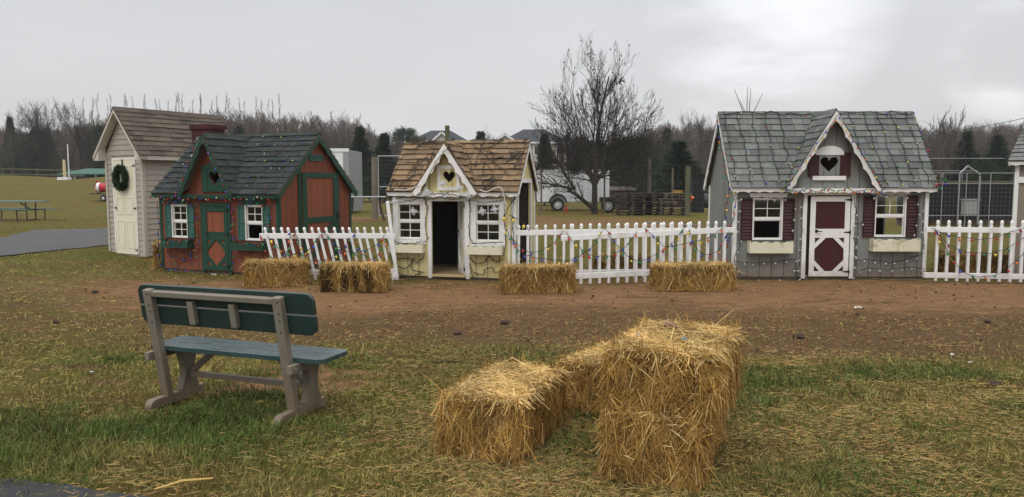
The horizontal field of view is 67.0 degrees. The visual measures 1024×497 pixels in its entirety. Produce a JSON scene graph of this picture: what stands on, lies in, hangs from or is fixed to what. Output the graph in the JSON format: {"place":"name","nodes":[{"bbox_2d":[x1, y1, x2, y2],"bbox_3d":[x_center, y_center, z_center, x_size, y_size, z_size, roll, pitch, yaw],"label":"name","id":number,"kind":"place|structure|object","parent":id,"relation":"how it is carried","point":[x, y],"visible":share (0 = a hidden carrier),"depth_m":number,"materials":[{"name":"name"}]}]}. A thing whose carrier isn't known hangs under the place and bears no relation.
{"place":"outdoors","nodes":[
{"label":"outdoors","id":0,"kind":"place"},
{"bbox_2d":[0,228,107,255],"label":"gravel path","id":1,"kind":"structure","parent":0,"point":[39,240],"depth_m":21.25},
{"bbox_2d":[0,175,1023,496],"bbox_3d":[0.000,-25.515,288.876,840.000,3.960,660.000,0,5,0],"label":"ground","id":2,"kind":"structure","parent":0,"point":[794,299],"depth_m":8.57,"materials":[{"name":"plant"}]},
{"bbox_2d":[0,115,25,175],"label":"evergreen tree","id":3,"kind":"object","parent":2,"relation":"on","point":[18,163],"visible":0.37,"depth_m":94.92,"materials":[{"name":"green plant"}]},
{"bbox_2d":[0,119,31,175],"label":"bare tree","id":4,"kind":"object","parent":2,"relation":"on","point":[7,151],"visible":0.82,"depth_m":87.45,"materials":[{"name":"brown plant"}]},
{"bbox_2d":[4,100,48,175],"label":"bare tree","id":5,"kind":"object","parent":2,"relation":"on","point":[28,153],"visible":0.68,"depth_m":83.26,"materials":[{"name":"brown plant"}]},
{"bbox_2d":[0,201,57,220],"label":"picnic table","id":6,"kind":"object","parent":2,"relation":"on","point":[26,208],"visible":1,"depth_m":32.32,"materials":[{"name":"green wood"}]},
{"bbox_2d":[5,98,64,176],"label":"bare tree","id":7,"kind":"object","parent":2,"relation":"on","point":[44,136],"visible":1,"depth_m":80.29,"materials":[{"name":"brown plant"}]},
{"bbox_2d":[15,131,63,176],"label":"evergreen tree","id":8,"kind":"object","parent":2,"relation":"on","point":[43,164],"visible":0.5,"depth_m":90.89,"materials":[{"name":"green plant"}]},
{"bbox_2d":[0,167,83,176],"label":"rail fence","id":9,"kind":"object","parent":2,"relation":"on","point":[3,173],"visible":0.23,"depth_m":77.34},
{"bbox_2d":[0,478,147,496],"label":"asphalt edge","id":10,"kind":"object","parent":2,"relation":"on","point":[11,490],"visible":0.86,"depth_m":4.09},
{"bbox_2d":[51,97,97,178],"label":"bare tree","id":11,"kind":"object","parent":2,"relation":"on","point":[77,138],"visible":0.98,"depth_m":85.15,"materials":[{"name":"brown plant"}]},
{"bbox_2d":[57,168,104,178],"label":"shelter","id":12,"kind":"object","parent":2,"relation":"on","point":[92,172],"visible":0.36,"depth_m":67.34,"materials":[{"name":"green metal"}]},
{"bbox_2d":[78,124,104,168],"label":"evergreen tree","id":13,"kind":"object","parent":2,"relation":"on","point":[97,130],"visible":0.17,"depth_m":90.34,"materials":[{"name":"green plant"}]},
{"bbox_2d":[89,181,105,200],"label":"barrel cart","id":14,"kind":"object","parent":2,"relation":"on","point":[100,188],"visible":0.52,"depth_m":45.60,"materials":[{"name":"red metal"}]},
{"bbox_2d":[147,235,163,269],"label":"hay bale","id":15,"kind":"object","parent":2,"relation":"on","point":[155,257],"visible":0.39,"depth_m":14.33},
{"bbox_2d":[92,106,229,257],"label":"storage shed","id":16,"kind":"structure","parent":2,"relation":"on","point":[149,147],"depth_m":16.92,"materials":[{"name":"beige wood"}]},
{"bbox_2d":[111,159,128,191],"bbox_3d":[-8.546,-1.582,16.871,0.588,0.720,0.228,3,6,32],"label":"wreath","id":17,"kind":"object","parent":16,"relation":"attached to","point":[122,185],"visible":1,"depth_m":16.84,"materials":[{"name":"green plant"}]},
{"bbox_2d":[113,160,138,254],"bbox_3d":[-8.478,-0.907,16.955,0.797,2.060,0.078,3,6,32],"label":"door","id":18,"kind":"structure","parent":16,"relation":"in","point":[125,209],"depth_m":16.96,"materials":[{"name":"beige wood"}]},
{"bbox_2d":[154,477,212,489],"bbox_3d":[-1.767,1.261,4.168,0.292,0.031,0.027,-2,5,-23],"label":"dry stalk","id":19,"kind":"object","parent":2,"relation":"on","point":[180,481],"visible":1,"depth_m":4.16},
{"bbox_2d":[138,284,346,425],"bbox_3d":[-1.953,0.714,5.583,1.505,0.908,0.550,2,5,20],"label":"park bench","id":20,"kind":"object","parent":2,"relation":"on","point":[157,300],"visible":0.99,"depth_m":5.47,"materials":[{"name":"green plastic"}]},
{"bbox_2d":[150,124,357,275],"bbox_3d":[-4.912,-0.991,14.640,3.120,2.770,2.425,2,5,23],"label":"playhouse","id":21,"kind":"object","parent":2,"relation":"on","point":[314,188],"visible":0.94,"depth_m":13.80,"materials":[{"name":"red"}]},
{"bbox_2d":[156,201,194,271],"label":"light string","id":22,"kind":"object","parent":21,"relation":"attached to","point":[160,250],"visible":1,"depth_m":14.16,"materials":[{"name":"multicoloured plastic"}]},
{"bbox_2d":[171,204,187,237],"bbox_3d":[-6.012,-0.496,14.031,0.380,0.600,0.056,2,5,23],"label":"window","id":23,"kind":"structure","parent":21,"relation":"in","point":[180,220],"depth_m":14.06,"materials":[{"name":"white paint"}]},
{"bbox_2d":[166,203,233,272],"bbox_3d":[-5.608,-0.230,13.812,1.604,1.260,0.053,2,5,23],"label":"light string","id":24,"kind":"object","parent":21,"relation":"attached to","point":[193,249],"visible":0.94,"depth_m":13.81,"materials":[{"name":"multicoloured plastic"}]},
{"bbox_2d":[149,137,269,200],"bbox_3d":[-5.331,-1.373,13.429,2.735,1.122,0.126,2,5,23],"label":"light string","id":25,"kind":"object","parent":21,"relation":"attached to","point":[206,197],"visible":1,"depth_m":13.43,"materials":[{"name":"multicoloured plastic"}]},
{"bbox_2d":[207,168,220,189],"bbox_3d":[-5.236,-1.218,13.614,0.300,0.380,0.018,2,5,23],"label":"heart window","id":26,"kind":"structure","parent":21,"relation":"in","point":[211,186],"depth_m":13.62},
{"bbox_2d":[202,206,228,270],"bbox_3d":[-5.247,-0.175,13.688,0.572,1.130,0.089,2,5,23],"label":"door","id":27,"kind":"structure","parent":21,"relation":"in","point":[215,219],"depth_m":13.70,"materials":[{"name":"green wood"}]},
{"bbox_2d":[231,201,270,246],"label":"light string","id":28,"kind":"object","parent":21,"relation":"attached to","point":[232,231],"visible":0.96,"depth_m":13.20,"materials":[{"name":"multicoloured plastic"}]},
{"bbox_2d":[244,205,262,240],"bbox_3d":[-4.442,-0.443,13.361,0.390,0.610,0.056,2,5,23],"label":"window","id":29,"kind":"structure","parent":21,"relation":"in","point":[247,222],"depth_m":13.39,"materials":[{"name":"white paint"}]},
{"bbox_2d":[242,135,307,187],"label":"light string","id":30,"kind":"object","parent":21,"relation":"on","point":[273,159],"visible":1,"depth_m":13.71,"materials":[{"name":"green plastic"}]},
{"bbox_2d":[301,172,338,268],"bbox_3d":[-3.508,-0.523,14.161,0.048,1.720,1.020,2,5,23],"label":"side door","id":31,"kind":"structure","parent":21,"relation":"in","point":[319,190],"depth_m":14.12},
{"bbox_2d":[232,252,313,288],"bbox_3d":[-3.744,0.321,12.237,1.315,0.531,0.810,-1,5,-11],"label":"hay bale","id":32,"kind":"object","parent":2,"relation":"on","point":[275,272],"visible":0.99,"depth_m":12.05},
{"bbox_2d":[259,227,398,279],"bbox_3d":[-2.997,0.074,12.771,2.231,0.880,0.049,-1,5,-11],"label":"picket fence","id":33,"kind":"object","parent":2,"relation":"on","point":[283,236],"visible":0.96,"depth_m":12.73,"materials":[{"name":"white wood"}]},
{"bbox_2d":[260,230,389,264],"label":"light string","id":34,"kind":"object","parent":33,"relation":"attached to","point":[328,237],"visible":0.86,"depth_m":12.67,"materials":[{"name":"multicoloured plastic"}]},
{"bbox_2d":[326,107,348,147],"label":"bare tree","id":35,"kind":"object","parent":2,"relation":"on","point":[341,125],"visible":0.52,"depth_m":104.20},
{"bbox_2d":[330,148,362,210],"bbox_3d":[-8.932,-3.541,40.124,1.713,3.140,3.440,0,5,0],"label":"box trailer","id":36,"kind":"object","parent":2,"relation":"on","point":[350,162],"visible":0.25,"depth_m":39.50,"materials":[{"name":"white metal"}]},
{"bbox_2d":[313,252,396,292],"bbox_3d":[-2.372,0.340,11.682,1.283,0.589,0.730,0,5,0],"label":"hay bale","id":37,"kind":"object","parent":2,"relation":"on","point":[352,276],"visible":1,"depth_m":11.49},
{"bbox_2d":[349,125,383,198],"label":"evergreen tree","id":38,"kind":"object","parent":2,"relation":"on","point":[359,143],"visible":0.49,"depth_m":61.22,"materials":[{"name":"green plant"}]},
{"bbox_2d":[351,196,385,221],"bbox_3d":[-6.027,-1.640,31.979,1.700,1.031,0.953,0,5,-6],"label":"metal frame","id":39,"kind":"object","parent":2,"relation":"on","point":[380,207],"visible":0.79,"depth_m":31.67,"materials":[{"name":"white metal"}]},
{"bbox_2d":[371,157,377,218],"bbox_3d":[-6.020,-2.603,33.902,0.260,2.794,0.273,0,5,0],"label":"wooden post","id":40,"kind":"object","parent":2,"relation":"on","point":[374,188],"visible":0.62,"depth_m":33.80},
{"bbox_2d":[362,132,397,201],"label":"evergreen tree","id":41,"kind":"object","parent":2,"relation":"on","point":[383,144],"visible":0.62,"depth_m":59.26,"materials":[{"name":"green plant"}]},
{"bbox_2d":[377,155,399,215],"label":"wire gate","id":42,"kind":"structure","parent":2,"relation":"on","point":[388,156],"depth_m":33.31,"materials":[{"name":"metal"}]},
{"bbox_2d":[386,201,398,276],"bbox_3d":[-2.003,-0.137,12.957,0.073,1.328,0.072,-6,5,1],"label":"fence post","id":43,"kind":"object","parent":2,"relation":"on","point":[392,238],"visible":0.83,"depth_m":12.93,"materials":[{"name":"white wood"}]},
{"bbox_2d":[388,125,428,151],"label":"evergreen tree","id":44,"kind":"object","parent":2,"relation":"on","point":[404,132],"visible":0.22,"depth_m":116.25,"materials":[{"name":"green plant"}]},
{"bbox_2d":[418,131,465,140],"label":"house","id":45,"kind":"structure","parent":2,"relation":"on","point":[436,135],"depth_m":149.66,"materials":[{"name":"white paint"}]},
{"bbox_2d":[386,139,539,280],"bbox_3d":[-0.797,-0.709,13.634,2.260,2.384,1.954,1,5,13],"label":"playhouse","id":46,"kind":"object","parent":2,"relation":"on","point":[447,249],"visible":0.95,"depth_m":13.03,"materials":[{"name":"beige paint"}]},
{"bbox_2d":[397,203,421,239],"bbox_3d":[-1.728,-0.464,13.054,0.435,0.615,0.056,1,5,13],"label":"window","id":47,"kind":"structure","parent":46,"relation":"in","point":[399,221],"depth_m":13.06,"materials":[{"name":"white paint"}]},
{"bbox_2d":[397,256,424,276],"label":"mini light string","id":48,"kind":"object","parent":46,"relation":"attached to","point":[410,266],"visible":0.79,"depth_m":13.06,"materials":[{"name":"green plastic"}]},
{"bbox_2d":[389,139,446,189],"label":"mini light string","id":49,"kind":"object","parent":46,"relation":"on","point":[417,142],"visible":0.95,"depth_m":13.32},
{"bbox_2d":[383,192,506,203],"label":"mini light string","id":50,"kind":"object","parent":46,"relation":"attached to","point":[446,198],"visible":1,"depth_m":12.68,"materials":[{"name":"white plastic"}]},
{"bbox_2d":[441,169,455,186],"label":"heart window","id":51,"kind":"structure","parent":46,"relation":"in","point":[452,183],"depth_m":12.80,"materials":[{"name":"beige paint"}]},
{"bbox_2d":[437,165,459,189],"bbox_3d":[-1.052,-1.170,12.808,0.385,0.415,0.030,1,5,13],"label":"heart window frame","id":52,"kind":"structure","parent":46,"relation":"in","point":[439,167],"depth_m":12.81,"materials":[{"name":"white paint"}]},
{"bbox_2d":[456,201,465,274],"bbox_3d":[-0.872,-0.191,13.116,0.089,1.220,0.594,-1,5,-15],"label":"door","id":53,"kind":"structure","parent":46,"relation":"in","point":[461,204],"depth_m":13.14,"materials":[{"name":"beige paint"}]},
{"bbox_2d":[469,255,503,278],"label":"mini light string","id":54,"kind":"object","parent":46,"relation":"attached to","point":[481,263],"visible":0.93,"depth_m":12.78,"materials":[{"name":"green plastic"}]},
{"bbox_2d":[475,203,500,241],"bbox_3d":[-0.395,-0.427,12.746,0.440,0.635,0.056,1,5,13],"label":"window","id":55,"kind":"structure","parent":46,"relation":"in","point":[477,221],"depth_m":12.75,"materials":[{"name":"white paint"}]},
{"bbox_2d":[466,138,527,189],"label":"mini light string","id":56,"kind":"object","parent":46,"relation":"on","point":[515,153],"visible":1,"depth_m":13.02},
{"bbox_2d":[478,184,526,263],"bbox_3d":[-0.200,-0.399,13.834,0.950,1.510,0.025,0,5,4],"label":"side door","id":57,"kind":"structure","parent":46,"relation":"in","point":[482,229],"depth_m":13.82,"materials":[{"name":"brown wood"}]},
{"bbox_2d":[419,352,581,467],"bbox_3d":[-0.058,0.966,4.942,0.791,0.512,1.142,2,5,21],"label":"hay bale","id":58,"kind":"object","parent":2,"relation":"on","point":[511,411],"visible":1,"depth_m":4.63},
{"bbox_2d":[0,175,1023,496],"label":"grass","id":59,"kind":"structure","parent":2,"relation":"on","point":[28,417],"depth_m":5.14,"materials":[{"name":"plant"}]},
{"bbox_2d":[0,105,1023,189],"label":"woods","id":60,"kind":"object","parent":2,"relation":"on","point":[347,135],"visible":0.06,"depth_m":103.01,"materials":[{"name":"plant"}]},
{"bbox_2d":[0,259,1023,496],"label":"straw","id":61,"kind":"object","parent":2,"relation":"on","point":[424,420],"visible":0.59,"depth_m":5.03,"materials":[{"name":"plant"}]},
{"bbox_2d":[0,266,1023,496],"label":"debris","id":62,"kind":"object","parent":2,"relation":"on","point":[594,316],"visible":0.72,"depth_m":9.92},
{"bbox_2d":[495,129,565,168],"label":"house","id":63,"kind":"structure","parent":2,"relation":"on","point":[524,134],"depth_m":145.34,"materials":[{"name":"white paint"}]},
{"bbox_2d":[493,256,580,294],"bbox_3d":[0.363,0.347,11.538,1.342,0.600,0.819,0,5,-5],"label":"hay bale","id":64,"kind":"object","parent":2,"relation":"on","point":[536,278],"visible":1,"depth_m":11.33},
{"bbox_2d":[535,132,559,205],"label":"evergreen tree","id":65,"kind":"object","parent":2,"relation":"on","point":[541,151],"visible":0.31,"depth_m":51.40,"materials":[{"name":"green plant"}]},
{"bbox_2d":[537,170,609,210],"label":"cargo trailer","id":66,"kind":"object","parent":2,"relation":"on","point":[558,200],"visible":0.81,"depth_m":42.88,"materials":[{"name":"white metal"}]},
{"bbox_2d":[542,333,616,416],"bbox_3d":[0.852,0.880,5.718,1.060,0.550,1.044,3,6,30],"label":"hay bale","id":67,"kind":"object","parent":2,"relation":"on","point":[583,366],"visible":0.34,"depth_m":5.50},
{"bbox_2d":[573,140,612,184],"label":"evergreen tree","id":68,"kind":"object","parent":2,"relation":"on","point":[588,154],"visible":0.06,"depth_m":62.95,"materials":[{"name":"green plant"}]},
{"bbox_2d":[503,222,694,277],"bbox_3d":[1.450,0.032,12.841,3.212,0.924,0.051,0,5,-5],"label":"picket fence","id":69,"kind":"object","parent":2,"relation":"on","point":[536,232],"visible":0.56,"depth_m":12.77,"materials":[{"name":"white wood"}]},
{"bbox_2d":[505,229,578,262],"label":"light string","id":70,"kind":"object","parent":69,"relation":"attached to","point":[517,250],"visible":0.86,"depth_m":12.65,"materials":[{"name":"multicoloured plastic"}]},
{"bbox_2d":[528,30,671,213],"bbox_3d":[4.164,-6.159,39.360,7.989,8.836,5.845,0,5,0],"label":"bare tree","id":71,"kind":"object","parent":2,"relation":"on","point":[563,150],"visible":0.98,"depth_m":38.33,"materials":[{"name":"brown plant"}]},
{"bbox_2d":[584,249,658,269],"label":"hay bale","id":72,"kind":"object","parent":2,"relation":"on","point":[612,262],"visible":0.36,"depth_m":13.46},
{"bbox_2d":[540,165,703,213],"bbox_3d":[6.731,-2.940,39.147,10.583,2.554,0.114,0,5,4],"label":"wire fence","id":73,"kind":"object","parent":2,"relation":"on","point":[541,207],"visible":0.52,"depth_m":39.29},
{"bbox_2d":[599,197,645,212],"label":"utility trailer","id":74,"kind":"object","parent":2,"relation":"on","point":[609,206],"visible":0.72,"depth_m":40.54,"materials":[{"name":"metal"}]},
{"bbox_2d":[592,134,666,196],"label":"evergreen tree","id":75,"kind":"object","parent":2,"relation":"on","point":[628,179],"visible":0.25,"depth_m":58.97,"materials":[{"name":"green plant"}]},
{"bbox_2d":[561,221,734,283],"bbox_3d":[2.220,0.053,12.462,2.978,0.970,0.051,-1,5,-13],"label":"picket fence","id":76,"kind":"object","parent":2,"relation":"on","point":[627,235],"visible":0.91,"depth_m":12.39,"materials":[{"name":"white wood"}]},
{"bbox_2d":[566,225,729,264],"bbox_3d":[2.208,-0.059,12.386,2.807,0.619,0.064,-1,5,-13],"label":"light string","id":77,"kind":"object","parent":76,"relation":"attached to","point":[658,242],"visible":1,"depth_m":12.39,"materials":[{"name":"multicoloured plastic"}]},
{"bbox_2d":[586,396,733,493],"bbox_3d":[0.909,1.000,4.587,0.797,0.506,1.143,2,5,21],"label":"hay bale","id":78,"kind":"object","parent":2,"relation":"on","point":[656,449],"visible":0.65,"depth_m":4.18},
{"bbox_2d":[594,310,757,451],"bbox_3d":[0.954,0.748,4.656,0.927,0.664,1.222,2,5,24],"label":"hay bale","id":79,"kind":"object","parent":78,"relation":"on","point":[653,364],"visible":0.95,"depth_m":4.30},
{"bbox_2d":[652,128,681,183],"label":"evergreen tree","id":80,"kind":"object","parent":2,"relation":"on","point":[666,132],"visible":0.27,"depth_m":98.87,"materials":[{"name":"green plant"}]},
{"bbox_2d":[637,139,708,205],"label":"evergreen tree","id":81,"kind":"object","parent":2,"relation":"on","point":[680,160],"visible":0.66,"depth_m":51.25,"materials":[{"name":"green plant"}]},
{"bbox_2d":[665,108,696,183],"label":"bare tree","id":82,"kind":"object","parent":2,"relation":"on","point":[684,129],"visible":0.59,"depth_m":93.77,"materials":[{"name":"brown plant"}]},
{"bbox_2d":[685,166,690,215],"bbox_3d":[8.271,-2.648,36.408,0.240,2.448,0.252,0,5,0],"label":"wooden post","id":83,"kind":"object","parent":2,"relation":"on","point":[687,189],"visible":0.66,"depth_m":36.31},
{"bbox_2d":[645,256,745,291],"bbox_3d":[2.775,0.357,11.862,1.559,0.525,0.758,0,5,-3],"label":"hay bale","id":84,"kind":"object","parent":2,"relation":"on","point":[679,275],"visible":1,"depth_m":11.64},
{"bbox_2d":[694,112,712,192],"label":"bare tree","id":85,"kind":"object","parent":2,"relation":"on","point":[707,137],"visible":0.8,"depth_m":94.10,"materials":[{"name":"brown plant"}]},
{"bbox_2d":[703,108,938,279],"bbox_3d":[5.310,-0.967,13.655,3.400,2.894,1.986,0,5,0],"label":"playhouse","id":86,"kind":"object","parent":2,"relation":"on","point":[836,161],"visible":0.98,"depth_m":12.93,"materials":[{"name":"grey"}]},
{"bbox_2d":[716,116,735,259],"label":"light string","id":87,"kind":"object","parent":86,"relation":"attached to","point":[727,202],"visible":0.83,"depth_m":12.90,"materials":[{"name":"multicoloured plastic"}]},
{"bbox_2d":[723,111,809,184],"bbox_3d":[4.434,-1.723,13.110,1.535,1.295,0.949,0,5,0],"label":"light string","id":88,"kind":"object","parent":86,"relation":"attached to","point":[756,141],"visible":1,"depth_m":13.21,"materials":[{"name":"plastic"}]},
{"bbox_2d":[752,198,782,239],"bbox_3d":[4.257,-0.493,12.902,0.505,0.700,0.056,0,5,0],"label":"window","id":89,"kind":"structure","parent":86,"relation":"in","point":[780,219],"depth_m":12.90,"materials":[{"name":"white paint"}]},
{"bbox_2d":[733,193,804,280],"bbox_3d":[4.274,-0.168,12.860,1.173,1.495,0.062,0,5,0],"label":"light string","id":90,"kind":"object","parent":86,"relation":"attached to","point":[774,200],"visible":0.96,"depth_m":12.88,"materials":[{"name":"multicoloured plastic"}]},
{"bbox_2d":[819,155,839,174],"bbox_3d":[5.255,-1.381,12.805,0.340,0.325,0.018,0,5,0],"label":"heart window","id":91,"kind":"structure","parent":86,"relation":"in","point":[836,170],"depth_m":12.80,"materials":[{"name":"grey"}]},
{"bbox_2d":[808,196,851,275],"bbox_3d":[5.304,-0.198,12.885,0.677,1.335,0.089,0,5,0],"label":"door","id":92,"kind":"structure","parent":86,"relation":"in","point":[829,230],"depth_m":12.90,"materials":[{"name":"white paint"}]},
{"bbox_2d":[781,114,883,194],"bbox_3d":[5.257,-1.522,12.585,1.727,1.305,0.075,0,5,0],"label":"light string","id":93,"kind":"object","parent":86,"relation":"attached to","point":[854,192],"visible":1,"depth_m":12.60,"materials":[{"name":"multicoloured plastic"}]},
{"bbox_2d":[840,110,930,184],"bbox_3d":[6.221,-1.725,13.097,1.464,1.304,0.975,0,5,0],"label":"light string","id":94,"kind":"object","parent":86,"relation":"attached to","point":[886,140],"visible":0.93,"depth_m":13.20,"materials":[{"name":"multicoloured plastic"}]},
{"bbox_2d":[853,195,924,278],"bbox_3d":[6.281,-0.185,12.859,1.224,1.411,0.070,0,5,0],"label":"light string","id":95,"kind":"object","parent":86,"relation":"attached to","point":[916,258],"visible":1,"depth_m":12.88,"materials":[{"name":"multicoloured plastic"}]},
{"bbox_2d":[874,195,906,236],"bbox_3d":[6.300,-0.543,12.898,0.520,0.700,0.056,0,5,0],"label":"window","id":96,"kind":"structure","parent":86,"relation":"in","point":[903,216],"depth_m":12.90,"materials":[{"name":"white paint"}]},
{"bbox_2d":[913,112,945,189],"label":"light string","id":97,"kind":"object","parent":86,"relation":"attached to","point":[936,184],"visible":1,"depth_m":12.84,"materials":[{"name":"multicoloured plastic"}]},
{"bbox_2d":[925,133,947,180],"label":"bare tree","id":98,"kind":"object","parent":2,"relation":"on","point":[936,168],"visible":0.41,"depth_m":51.41,"materials":[{"name":"brown plant"}]},
{"bbox_2d":[925,103,966,180],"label":"bare tree","id":99,"kind":"object","parent":2,"relation":"on","point":[942,127],"visible":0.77,"depth_m":60.89,"materials":[{"name":"brown plant"}]},
{"bbox_2d":[896,158,1014,226],"bbox_3d":[16.707,-2.131,28.992,4.803,2.507,3.295,0,5,0],"label":"chain-link fence","id":100,"kind":"object","parent":2,"relation":"on","point":[995,199],"visible":0.6,"depth_m":28.65,"materials":[{"name":"metal"}]},
{"bbox_2d":[940,130,981,180],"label":"evergreen tree","id":101,"kind":"object","parent":2,"relation":"on","point":[969,147],"visible":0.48,"depth_m":61.34,"materials":[{"name":"green plant"}]},
{"bbox_2d":[960,199,977,226],"bbox_3d":[16.560,-1.288,27.994,0.480,1.000,0.440,0,5,0],"label":"white tank","id":102,"kind":"object","parent":2,"relation":"on","point":[971,206],"visible":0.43,"depth_m":27.79,"materials":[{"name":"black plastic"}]},
{"bbox_2d":[930,245,1008,273],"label":"hay bale","id":103,"kind":"object","parent":2,"relation":"on","point":[972,264],"visible":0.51,"depth_m":13.75},
{"bbox_2d":[923,220,1023,281],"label":"picket fence","id":104,"kind":"object","parent":2,"relation":"on","point":[969,230],"visible":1,"depth_m":12.48,"materials":[{"name":"white wood"}]},
{"bbox_2d":[932,228,1023,279],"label":"light string","id":105,"kind":"object","parent":104,"relation":"attached to","point":[972,253],"visible":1,"depth_m":12.44,"materials":[{"name":"multicoloured plastic"}]},
{"bbox_2d":[967,119,998,152],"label":"bare tree","id":106,"kind":"object","parent":2,"relation":"on","point":[988,127],"visible":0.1,"depth_m":113.95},
{"bbox_2d":[963,155,1004,180],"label":"evergreen tree","id":107,"kind":"object","parent":2,"relation":"on","point":[985,166],"visible":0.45,"depth_m":55.34,"materials":[{"name":"green plant"}]},
{"bbox_2d":[962,133,1014,180],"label":"evergreen tree","id":108,"kind":"object","parent":2,"relation":"on","point":[998,147],"visible":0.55,"depth_m":59.18,"materials":[{"name":"green plant"}]},
{"bbox_2d":[1008,127,1023,273],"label":"playhouse","id":109,"kind":"object","parent":2,"relation":"on","point":[1016,159],"visible":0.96,"depth_m":13.05,"materials":[{"name":"white wood"}]},
{"bbox_2d":[0,0,1023,144],"label":"sky","id":110,"kind":"structure","parent":0,"point":[425,66],"materials":[{"name":"grey"}]},
{"bbox_2d":[609,187,635,208],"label":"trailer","id":111,"kind":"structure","parent":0,"point":[612,189],"depth_m":45.92,"materials":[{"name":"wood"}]},
{"bbox_2d":[690,173,704,212],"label":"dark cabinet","id":112,"kind":"object","parent":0,"point":[697,191],"visible":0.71,"depth_m":40.61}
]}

